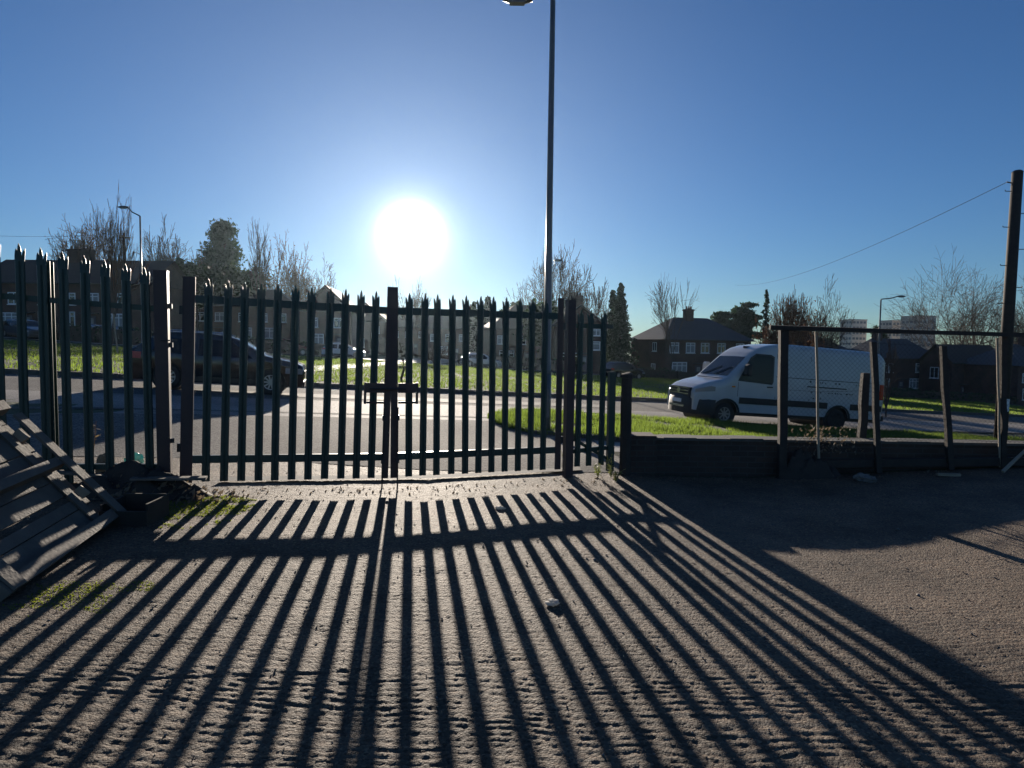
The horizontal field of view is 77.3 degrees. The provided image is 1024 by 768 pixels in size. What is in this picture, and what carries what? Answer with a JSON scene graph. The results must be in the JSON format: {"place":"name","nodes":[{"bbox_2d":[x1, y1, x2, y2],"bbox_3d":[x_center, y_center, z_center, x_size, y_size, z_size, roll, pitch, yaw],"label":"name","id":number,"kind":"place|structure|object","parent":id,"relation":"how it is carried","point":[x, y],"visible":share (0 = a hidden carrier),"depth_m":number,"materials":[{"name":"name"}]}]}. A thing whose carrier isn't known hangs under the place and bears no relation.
{"place":"outdoors","nodes":[
{"label":"outdoors","id":0,"kind":"place"},
{"bbox_2d":[4,337,586,373],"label":"service pavement","id":1,"kind":"structure","parent":0,"point":[270,353],"depth_m":56.84,"materials":[{"name":"concrete"}]},
{"bbox_2d":[6,413,637,473],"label":"driveway","id":2,"kind":"structure","parent":0,"point":[98,423],"depth_m":10.68,"materials":[{"name":"grey asphalt"}]},
{"bbox_2d":[384,358,456,363],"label":"side street","id":3,"kind":"structure","parent":0,"point":[415,360],"depth_m":77.30,"materials":[{"name":"asphalt"}]},
{"bbox_2d":[0,456,1023,767],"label":"yard ground","id":4,"kind":"structure","parent":0,"point":[230,694],"depth_m":3.81,"materials":[{"name":"concrete"}]},
{"bbox_2d":[0,400,125,601],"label":"wooden pallet","id":5,"kind":"object","parent":4,"relation":"on","point":[31,482],"visible":0.94,"depth_m":4.96,"materials":[{"name":"brown wood"}]},
{"bbox_2d":[0,243,156,482],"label":"palisade fence","id":6,"kind":"object","parent":4,"relation":"on","point":[45,299],"visible":0.7,"depth_m":6.41,"materials":[{"name":"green metal"}]},
{"bbox_2d":[95,453,104,472],"bbox_3d":[-4.356,0.885,6.822,0.225,0.317,0.119,1,4,0],"label":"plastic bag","id":7,"kind":"object","parent":4,"relation":"on","point":[100,458],"visible":0.2,"depth_m":6.78,"materials":[{"name":"plastic"}]},
{"bbox_2d":[3,494,262,616],"bbox_3d":[-2.956,1.244,5.192,1.092,0.076,3.016,1,4,-4],"label":"moss","id":8,"kind":"object","parent":4,"relation":"on","point":[186,517],"visible":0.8,"depth_m":5.75,"materials":[{"name":"green plant"}]},
{"bbox_2d":[99,493,168,526],"bbox_3d":[-3.335,1.118,5.664,0.400,0.220,0.380,1,4,-2],"label":"wooden box","id":9,"kind":"object","parent":4,"relation":"on","point":[145,509],"visible":0.71,"depth_m":5.66,"materials":[{"name":"brown wood"}]},
{"bbox_2d":[63,461,211,500],"bbox_3d":[-3.863,0.975,6.526,1.700,0.397,0.660,1,4,0],"label":"debris heap","id":10,"kind":"object","parent":4,"relation":"on","point":[128,470],"visible":0.49,"depth_m":6.45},
{"bbox_2d":[56,470,106,477],"bbox_3d":[-4.187,0.933,6.522,0.825,0.202,0.126,-2,4,-38],"label":"loose board","id":11,"kind":"object","parent":10,"relation":"on","point":[72,473],"visible":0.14,"depth_m":6.34,"materials":[{"name":"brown wood"}]},
{"bbox_2d":[130,476,207,480],"bbox_3d":[-3.438,0.948,6.425,0.681,0.048,0.127,0,4,-17],"label":"loose board","id":12,"kind":"object","parent":10,"relation":"on","point":[165,478],"visible":1,"depth_m":6.39,"materials":[{"name":"brown wood"}]},
{"bbox_2d":[152,270,174,473],"bbox_3d":[-3.615,-0.001,6.663,0.167,2.338,0.164,0,4,-19],"label":"gate post","id":13,"kind":"object","parent":4,"relation":"on","point":[163,344],"visible":0.95,"depth_m":6.61,"materials":[{"name":"black metal"}]},
{"bbox_2d":[177,276,405,486],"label":"palisade gate","id":14,"kind":"structure","parent":13,"relation":"attached to","point":[242,458],"depth_m":7.05,"materials":[{"name":"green metal"}]},
{"bbox_2d":[66,470,278,505],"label":"dead leaves","id":15,"kind":"object","parent":4,"relation":"on","point":[163,484],"visible":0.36,"depth_m":6.40,"materials":[{"name":"brown plant"}]},
{"bbox_2d":[216,467,580,480],"bbox_3d":[-1.190,1.111,7.999,4.567,0.111,0.208,0,4,-19],"label":"gate threshold","id":16,"kind":"object","parent":4,"relation":"on","point":[401,476],"visible":0.65,"depth_m":8.01,"materials":[{"name":"concrete"}]},
{"bbox_2d":[10,465,1023,767],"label":"grit","id":17,"kind":"object","parent":4,"relation":"on","point":[572,601],"visible":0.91,"depth_m":4.30,"materials":[{"name":"gravel"}]},
{"bbox_2d":[545,598,559,606],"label":"litter","id":18,"kind":"object","parent":4,"relation":"on","point":[553,602],"visible":1,"depth_m":4.17,"materials":[{"name":"paper"}]},
{"bbox_2d":[562,299,575,477],"bbox_3d":[0.732,0.091,8.203,0.113,2.328,0.113,0,4,-19],"label":"gate post","id":19,"kind":"object","parent":4,"relation":"on","point":[569,387],"visible":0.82,"depth_m":8.16,"materials":[{"name":"black metal"}]},
{"bbox_2d":[390,287,565,486],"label":"palisade gate","id":20,"kind":"structure","parent":19,"relation":"attached to","point":[451,453],"depth_m":7.76,"materials":[{"name":"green metal"}]},
{"bbox_2d":[573,310,615,470],"bbox_3d":[1.062,0.098,8.309,0.613,2.110,0.104,0,4,-19],"label":"palisade fence","id":21,"kind":"object","parent":4,"relation":"on","point":[601,447],"visible":1,"depth_m":8.28,"materials":[{"name":"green metal"}]},
{"bbox_2d":[213,468,1023,497],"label":"dead leaves","id":22,"kind":"object","parent":4,"relation":"on","point":[554,479],"visible":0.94,"depth_m":7.72,"materials":[{"name":"brown plant"}]},
{"bbox_2d":[619,372,633,475],"bbox_3d":[1.501,0.560,8.443,0.174,1.443,0.173,-1,4,-25],"label":"timber post","id":23,"kind":"object","parent":4,"relation":"on","point":[625,423],"visible":0.91,"depth_m":8.38,"materials":[{"name":"black wood"}]},
{"bbox_2d":[775,448,841,479],"bbox_3d":[3.937,1.056,8.498,0.900,0.453,0.320,1,4,0],"label":"rubble heap","id":24,"kind":"object","parent":4,"relation":"on","point":[806,465],"visible":0.84,"depth_m":8.41,"materials":[{"name":"grey stone"}]},
{"bbox_2d":[861,476,876,482],"bbox_3d":[4.506,1.211,8.080,0.206,0.101,0.152,1,4,0],"label":"rubble stone","id":25,"kind":"object","parent":4,"relation":"on","point":[870,479],"visible":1,"depth_m":8.04,"materials":[{"name":"stone"}]},
{"bbox_2d":[769,325,1023,477],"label":"timber fence","id":26,"kind":"object","parent":4,"relation":"on","point":[864,380],"visible":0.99,"depth_m":8.42,"materials":[{"name":"brown wood"}]},
{"bbox_2d":[821,456,1023,467],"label":"timber beam","id":27,"kind":"structure","parent":4,"relation":"on","point":[922,462],"depth_m":8.50,"materials":[{"name":"brown wood"}]},
{"bbox_2d":[1001,450,1023,472],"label":"leaning stick","id":28,"kind":"object","parent":4,"relation":"on","point":[1011,463],"visible":1,"depth_m":8.18,"materials":[{"name":"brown wood"}]},
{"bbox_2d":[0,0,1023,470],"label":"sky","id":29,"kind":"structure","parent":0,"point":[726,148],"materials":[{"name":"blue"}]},
{"bbox_2d":[4,338,1023,477],"bbox_3d":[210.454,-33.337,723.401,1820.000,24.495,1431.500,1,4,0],"label":"terrain","id":30,"kind":"structure","parent":0,"point":[367,357],"depth_m":12.43,"materials":[{"name":"soil"}]},
{"bbox_2d":[4,319,38,340],"bbox_3d":[-36.702,-4.110,48.341,4.080,1.508,2.056,6,3,28],"label":"parked car","id":31,"kind":"object","parent":30,"relation":"on","point":[10,327],"visible":0.4,"depth_m":47.71,"materials":[{"name":"grey paint"}]},
{"bbox_2d":[47,211,117,259],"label":"bare tree","id":32,"kind":"object","parent":30,"relation":"on","point":[81,244],"visible":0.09,"depth_m":81.58,"materials":[{"name":"brown plant"}]},
{"bbox_2d":[1,246,197,331],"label":"brick house","id":33,"kind":"structure","parent":30,"relation":"on","point":[75,259],"depth_m":62.09,"materials":[{"name":"brick"}]},
{"bbox_2d":[3,312,15,320],"bbox_3d":[-48.719,-6.211,61.900,2.020,1.420,0.110,1,4,2],"label":"window","id":34,"kind":"structure","parent":33,"relation":"in","point":[6,315],"depth_m":61.90,"materials":[{"name":"white"}]},
{"bbox_2d":[111,314,121,325],"bbox_3d":[-38.127,-6.050,61.531,2.020,1.420,0.110,1,4,2],"label":"window","id":35,"kind":"structure","parent":33,"relation":"in","point":[118,318],"depth_m":61.55,"materials":[{"name":"white"}]},
{"bbox_2d":[91,187,151,345],"bbox_3d":[-26.789,-7.690,43.878,3.592,12.363,2.665,1,4,0],"label":"slender birch","id":36,"kind":"object","parent":30,"relation":"on","point":[114,263],"visible":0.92,"depth_m":43.65,"materials":[{"name":"brown plant"}]},
{"bbox_2d":[118,206,141,342],"bbox_3d":[-21.846,-5.873,36.726,1.317,8.576,0.299,1,4,0],"label":"street lamp","id":37,"kind":"object","parent":30,"relation":"on","point":[124,207],"visible":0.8,"depth_m":36.54,"materials":[{"name":"grey metal"}]},
{"bbox_2d":[3,321,339,356],"bbox_3d":[-30.279,-3.926,53.067,34.238,3.544,5.530,-1,4,-31],"label":"hedge","id":38,"kind":"object","parent":30,"relation":"on","point":[76,334],"visible":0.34,"depth_m":50.87,"materials":[{"name":"green plant"}]},
{"bbox_2d":[137,214,213,273],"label":"bare tree","id":39,"kind":"object","parent":30,"relation":"on","point":[162,256],"visible":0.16,"depth_m":87.41,"materials":[{"name":"brown plant"}]},
{"bbox_2d":[177,258,227,330],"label":"evergreen tree","id":40,"kind":"object","parent":30,"relation":"on","point":[190,269],"visible":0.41,"depth_m":76.79,"materials":[{"name":"green plant"}]},
{"bbox_2d":[195,216,274,285],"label":"pine tree","id":41,"kind":"object","parent":30,"relation":"on","point":[222,251],"visible":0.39,"depth_m":93.51,"materials":[{"name":"green plant"}]},
{"bbox_2d":[219,260,270,296],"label":"evergreen tree","id":42,"kind":"object","parent":30,"relation":"on","point":[237,278],"visible":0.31,"depth_m":85.45,"materials":[{"name":"green plant"}]},
{"bbox_2d":[195,289,299,341],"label":"brick house","id":43,"kind":"structure","parent":30,"relation":"on","point":[218,315],"depth_m":83.90,"materials":[{"name":"brick"}]},
{"bbox_2d":[245,219,270,298],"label":"slender birch","id":44,"kind":"object","parent":30,"relation":"on","point":[257,256],"visible":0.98,"depth_m":83.76,"materials":[{"name":"brown plant"}]},
{"bbox_2d":[259,230,315,301],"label":"bare tree","id":45,"kind":"object","parent":30,"relation":"on","point":[294,279],"visible":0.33,"depth_m":91.10,"materials":[{"name":"brown plant"}]},
{"bbox_2d":[281,338,306,355],"bbox_3d":[-20.938,-3.492,60.430,4.080,1.507,2.056,4,3,-14],"label":"parked car","id":46,"kind":"object","parent":30,"relation":"on","point":[302,350],"visible":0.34,"depth_m":59.94,"materials":[{"name":"red paint"}]},
{"bbox_2d":[293,253,343,301],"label":"bare tree","id":47,"kind":"object","parent":30,"relation":"on","point":[317,277],"visible":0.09,"depth_m":97.20,"materials":[{"name":"brown plant"}]},
{"bbox_2d":[299,285,364,348],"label":"brick house","id":48,"kind":"structure","parent":30,"relation":"on","point":[320,317],"depth_m":75.72,"materials":[{"name":"brick"}]},
{"bbox_2d":[363,302,386,354],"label":"brick house","id":49,"kind":"structure","parent":30,"relation":"on","point":[367,333],"depth_m":99.80,"materials":[{"name":"brick"}]},
{"bbox_2d":[385,307,420,355],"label":"brick house","id":50,"kind":"structure","parent":30,"relation":"on","point":[402,337],"depth_m":117.85,"materials":[{"name":"brick"}]},
{"bbox_2d":[388,277,431,343],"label":"bare tree","id":51,"kind":"object","parent":30,"relation":"on","point":[415,302],"visible":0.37,"depth_m":118.56,"materials":[{"name":"brown plant"}]},
{"bbox_2d":[428,304,470,359],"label":"brick house","id":52,"kind":"structure","parent":30,"relation":"on","point":[444,331],"depth_m":103.39,"materials":[{"name":"brick"}]},
{"bbox_2d":[469,301,476,352],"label":"dark cypress","id":53,"kind":"object","parent":30,"relation":"on","point":[472,334],"visible":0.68,"depth_m":99.15,"materials":[{"name":"green plant"}]},
{"bbox_2d":[483,296,491,325],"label":"dark cypress","id":54,"kind":"object","parent":30,"relation":"on","point":[486,308],"visible":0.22,"depth_m":104.03,"materials":[{"name":"green plant"}]},
{"bbox_2d":[483,305,536,357],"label":"brick house","id":55,"kind":"structure","parent":30,"relation":"on","point":[512,337],"depth_m":85.47,"materials":[{"name":"brick"}]},
{"bbox_2d":[4,339,1023,414],"bbox_3d":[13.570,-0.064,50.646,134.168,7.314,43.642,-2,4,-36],"label":"grass","id":56,"kind":"structure","parent":30,"relation":"on","point":[905,402],"depth_m":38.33,"materials":[{"name":"green plant"}]},
{"bbox_2d":[398,342,405,364],"bbox_3d":[-9.147,-2.356,51.977,1.323,2.180,1.430,1,4,0],"label":"young street tree","id":57,"kind":"object","parent":56,"relation":"on","point":[401,350],"visible":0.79,"depth_m":51.80,"materials":[{"name":"green plant"}]},
{"bbox_2d":[414,344,448,365],"bbox_3d":[-6.782,-2.348,55.257,3.132,2.304,2.648,1,4,0],"label":"young street tree","id":58,"kind":"object","parent":56,"relation":"on","point":[431,355],"visible":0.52,"depth_m":55.13,"materials":[{"name":"green plant"}]},
{"bbox_2d":[457,352,586,372],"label":"hedge","id":59,"kind":"object","parent":30,"relation":"on","point":[512,362],"visible":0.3,"depth_m":70.89,"materials":[{"name":"green plant"}]},
{"bbox_2d":[513,298,557,354],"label":"evergreen tree","id":60,"kind":"object","parent":30,"relation":"on","point":[538,331],"visible":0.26,"depth_m":74.64,"materials":[{"name":"green plant"}]},
{"bbox_2d":[504,242,602,334],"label":"bare tree","id":61,"kind":"object","parent":30,"relation":"on","point":[566,294],"visible":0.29,"depth_m":86.76,"materials":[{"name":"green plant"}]},
{"bbox_2d":[537,292,600,374],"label":"brick house","id":62,"kind":"structure","parent":30,"relation":"on","point":[578,297],"depth_m":73.96,"materials":[{"name":"brick"}]},
{"bbox_2d":[577,280,609,323],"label":"bare tree","id":63,"kind":"object","parent":30,"relation":"on","point":[599,306],"visible":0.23,"depth_m":91.09,"materials":[{"name":"brown plant"}]},
{"bbox_2d":[606,290,616,360],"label":"spruce tree","id":64,"kind":"object","parent":30,"relation":"on","point":[612,301],"visible":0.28,"depth_m":83.28,"materials":[{"name":"green plant"}]},
{"bbox_2d":[599,361,644,378],"bbox_3d":[11.079,-1.333,63.862,4.580,1.704,2.152,3,3,-32],"label":"parked car","id":65,"kind":"object","parent":30,"relation":"on","point":[619,368],"visible":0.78,"depth_m":62.85,"materials":[{"name":"black paint"}]},
{"bbox_2d":[606,282,638,365],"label":"spruce tree","id":66,"kind":"object","parent":30,"relation":"on","point":[619,345],"visible":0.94,"depth_m":79.07,"materials":[{"name":"green plant"}]},
{"bbox_2d":[638,367,698,379],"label":"hedge","id":67,"kind":"object","parent":30,"relation":"on","point":[661,373],"visible":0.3,"depth_m":74.15,"materials":[{"name":"green plant"}]},
{"bbox_2d":[646,275,699,379],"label":"slender birch","id":68,"kind":"object","parent":30,"relation":"on","point":[659,311],"visible":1,"depth_m":68.03,"materials":[{"name":"brown plant"}]},
{"bbox_2d":[631,306,755,372],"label":"brick house","id":69,"kind":"structure","parent":30,"relation":"on","point":[699,341],"depth_m":78.65,"materials":[{"name":"brown brick"}]},
{"bbox_2d":[672,362,686,371],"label":"window","id":70,"kind":"structure","parent":69,"relation":"in","point":[680,366],"depth_m":77.07,"materials":[{"name":"white"}]},
{"bbox_2d":[685,343,695,353],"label":"window","id":71,"kind":"structure","parent":69,"relation":"in","point":[690,347],"depth_m":77.39,"materials":[{"name":"white"}]},
{"bbox_2d":[700,343,709,353],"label":"window","id":72,"kind":"structure","parent":69,"relation":"in","point":[704,346],"depth_m":78.11,"materials":[{"name":"white"}]},
{"bbox_2d":[717,343,725,353],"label":"window","id":73,"kind":"structure","parent":69,"relation":"in","point":[721,347],"depth_m":78.91,"materials":[{"name":"white"}]},
{"bbox_2d":[710,301,763,339],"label":"cedar tree","id":74,"kind":"object","parent":30,"relation":"on","point":[742,321],"visible":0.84,"depth_m":96.01,"materials":[{"name":"green plant"}]},
{"bbox_2d":[757,289,770,343],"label":"spruce tree","id":75,"kind":"object","parent":30,"relation":"on","point":[765,312],"visible":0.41,"depth_m":93.34,"materials":[{"name":"green plant"}]},
{"bbox_2d":[752,284,825,347],"bbox_3d":[26.491,-3.274,61.638,6.147,12.881,5.671,-2,4,-33],"label":"bare tree","id":76,"kind":"object","parent":30,"relation":"on","point":[796,336],"visible":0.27,"depth_m":60.84,"materials":[{"name":"brown plant"}]},
{"bbox_2d":[782,273,855,348],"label":"bare tree","id":77,"kind":"object","parent":30,"relation":"on","point":[832,336],"visible":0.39,"depth_m":76.36,"materials":[{"name":"brown plant"}]},
{"bbox_2d":[631,432,1023,477],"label":"wall","id":78,"kind":"structure","parent":30,"relation":"on","point":[710,455],"depth_m":8.66,"materials":[{"name":"concrete"}]},
{"bbox_2d":[787,424,863,454],"bbox_3d":[4.264,0.747,8.587,1.358,0.391,0.548,1,4,0],"label":"ivy","id":79,"kind":"object","parent":78,"relation":"on","point":[833,445],"visible":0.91,"depth_m":8.53,"materials":[{"name":"plant"}]},
{"bbox_2d":[839,319,867,348],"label":"tower block","id":80,"kind":"structure","parent":30,"relation":"on","point":[859,338],"depth_m":334.76,"materials":[{"name":"grey"}]},
{"bbox_2d":[849,333,927,389],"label":"brick house","id":81,"kind":"structure","parent":30,"relation":"on","point":[912,350],"depth_m":89.46,"materials":[{"name":"brown brick"}]},
{"bbox_2d":[909,378,918,388],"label":"window","id":82,"kind":"structure","parent":81,"relation":"in","point":[914,382],"depth_m":89.60,"materials":[{"name":"white"}]},
{"bbox_2d":[878,336,903,416],"bbox_3d":[18.132,-0.186,31.117,1.434,4.304,1.669,2,4,15],"label":"bare sapling","id":83,"kind":"object","parent":30,"relation":"on","point":[890,366],"visible":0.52,"depth_m":31.04,"materials":[{"name":"brown plant"}]},
{"bbox_2d":[881,320,900,338],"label":"tower block","id":84,"kind":"structure","parent":30,"relation":"on","point":[883,326],"depth_m":324.58,"materials":[{"name":"grey concrete"}]},
{"bbox_2d":[877,295,905,352],"bbox_3d":[28.308,-2.519,47.913,1.907,8.210,0.299,1,4,0],"label":"street lamp","id":85,"kind":"object","parent":30,"relation":"on","point":[901,296],"visible":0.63,"depth_m":47.71,"materials":[{"name":"grey"}]},
{"bbox_2d":[900,315,936,349],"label":"tower block","id":86,"kind":"structure","parent":30,"relation":"on","point":[907,318],"depth_m":304.52,"materials":[{"name":"grey"}]},
{"bbox_2d":[873,243,1023,349],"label":"bare tree","id":87,"kind":"object","parent":30,"relation":"on","point":[973,318],"visible":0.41,"depth_m":103.65,"materials":[{"name":"brown plant"}]},
{"bbox_2d":[884,387,1017,404],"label":"hedge","id":88,"kind":"object","parent":30,"relation":"on","point":[957,396],"visible":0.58,"depth_m":72.35,"materials":[{"name":"green plant"}]},
{"bbox_2d":[917,344,993,393],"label":"brick house","id":89,"kind":"structure","parent":30,"relation":"on","point":[953,381],"depth_m":86.78,"materials":[{"name":"brick"}]},
{"bbox_2d":[930,367,938,378],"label":"window","id":90,"kind":"structure","parent":89,"relation":"in","point":[936,373],"depth_m":86.97,"materials":[{"name":"white"}]},
{"bbox_2d":[964,337,1023,404],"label":"brick house","id":91,"kind":"structure","parent":30,"relation":"on","point":[976,365],"depth_m":82.45,"materials":[{"name":"brown brick"}]},
{"bbox_2d":[989,278,1023,344],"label":"bare tree","id":92,"kind":"object","parent":30,"relation":"on","point":[1020,329],"visible":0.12,"depth_m":97.10,"materials":[{"name":"brown plant"}]},
{"bbox_2d":[5,374,1023,432],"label":"road","id":93,"kind":"structure","parent":0,"point":[11,381],"depth_m":21.32,"materials":[{"name":"grey asphalt"}]},
{"bbox_2d":[132,329,305,394],"bbox_3d":[-8.371,-0.636,18.631,4.580,1.704,2.152,4,3,-15],"label":"black car","id":94,"kind":"object","parent":93,"relation":"on","point":[176,349],"visible":0.48,"depth_m":17.79,"materials":[{"name":"black paint"}]},
{"bbox_2d":[175,389,606,407],"bbox_3d":[-2.757,0.506,20.597,14.602,0.889,1.252,-1,4,-27],"label":"road patch","id":95,"kind":"object","parent":93,"relation":"on","point":[353,397],"visible":0.42,"depth_m":19.73,"materials":[{"name":"grey asphalt"}]},
{"bbox_2d":[5,368,1023,416],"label":"kerb","id":96,"kind":"structure","parent":93,"relation":"on","point":[94,374],"depth_m":25.66,"materials":[{"name":"concrete"}]},
{"bbox_2d":[6,390,1023,432],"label":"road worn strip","id":97,"kind":"object","parent":93,"relation":"on","point":[118,400],"visible":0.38,"depth_m":16.25,"materials":[{"name":"asphalt"}]},
{"bbox_2d":[11,407,486,417],"bbox_3d":[-1.512,0.915,16.063,23.590,1.262,0.224,-1,4,-27],"label":"road patch","id":98,"kind":"object","parent":97,"relation":"on","point":[230,411],"visible":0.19,"depth_m":13.69,"materials":[{"name":"grey asphalt"}]},
{"bbox_2d":[501,423,619,441],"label":"kerb","id":99,"kind":"structure","parent":93,"relation":"on","point":[596,437],"depth_m":13.58,"materials":[{"name":"concrete"}]},
{"bbox_2d":[667,344,884,427],"bbox_3d":[8.946,0.065,21.744,7.375,2.812,2.629,4,3,-15],"label":"delivery van","id":100,"kind":"object","parent":93,"relation":"on","point":[732,382],"visible":0.84,"depth_m":20.83,"materials":[{"name":"white paint"}]},
{"bbox_2d":[495,405,1023,440],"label":"verge","id":101,"kind":"structure","parent":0,"point":[713,425],"depth_m":17.72,"materials":[{"name":"plant"}]},
{"bbox_2d":[503,0,554,429],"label":"street lamp","id":102,"kind":"object","parent":101,"relation":"on","point":[548,248],"visible":0.66,"depth_m":13.61,"materials":[{"name":"grey metal"}]},
{"bbox_2d":[487,413,619,439],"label":"grass","id":103,"kind":"structure","parent":101,"relation":"on","point":[499,421],"depth_m":13.83,"materials":[{"name":"green plant"}]},
{"bbox_2d":[993,170,1023,439],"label":"telegraph pole","id":104,"kind":"object","parent":101,"relation":"on","point":[1011,271],"visible":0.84,"depth_m":20.21,"materials":[{"name":"black wood"}]},
{"bbox_2d":[755,183,1004,284],"bbox_3d":[21.618,-9.239,49.758,0.013,2.590,60.698,1,4,11],"label":"overhead wire","id":105,"kind":"object","parent":104,"relation":"attached to","point":[906,230],"visible":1,"depth_m":27.16,"materials":[{"name":"black"}]},
{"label":"service road","id":106,"kind":"structure","parent":0,"visible":0},
{"bbox_2d":[321,342,365,358],"bbox_3d":[-16.262,-3.215,62.044,4.080,1.508,2.056,4,3,-12],"label":"parked car","id":107,"kind":"object","parent":106,"relation":"on","point":[351,349],"visible":0.42,"depth_m":61.20,"materials":[{"name":"white paint"}]},
{"bbox_2d":[460,353,501,367],"bbox_3d":[-3.151,-2.387,65.493,4.080,1.508,2.056,4,3,-14],"label":"parked car","id":108,"kind":"object","parent":106,"relation":"on","point":[472,359],"visible":0.41,"depth_m":64.72,"materials":[{"name":"silver metal"}]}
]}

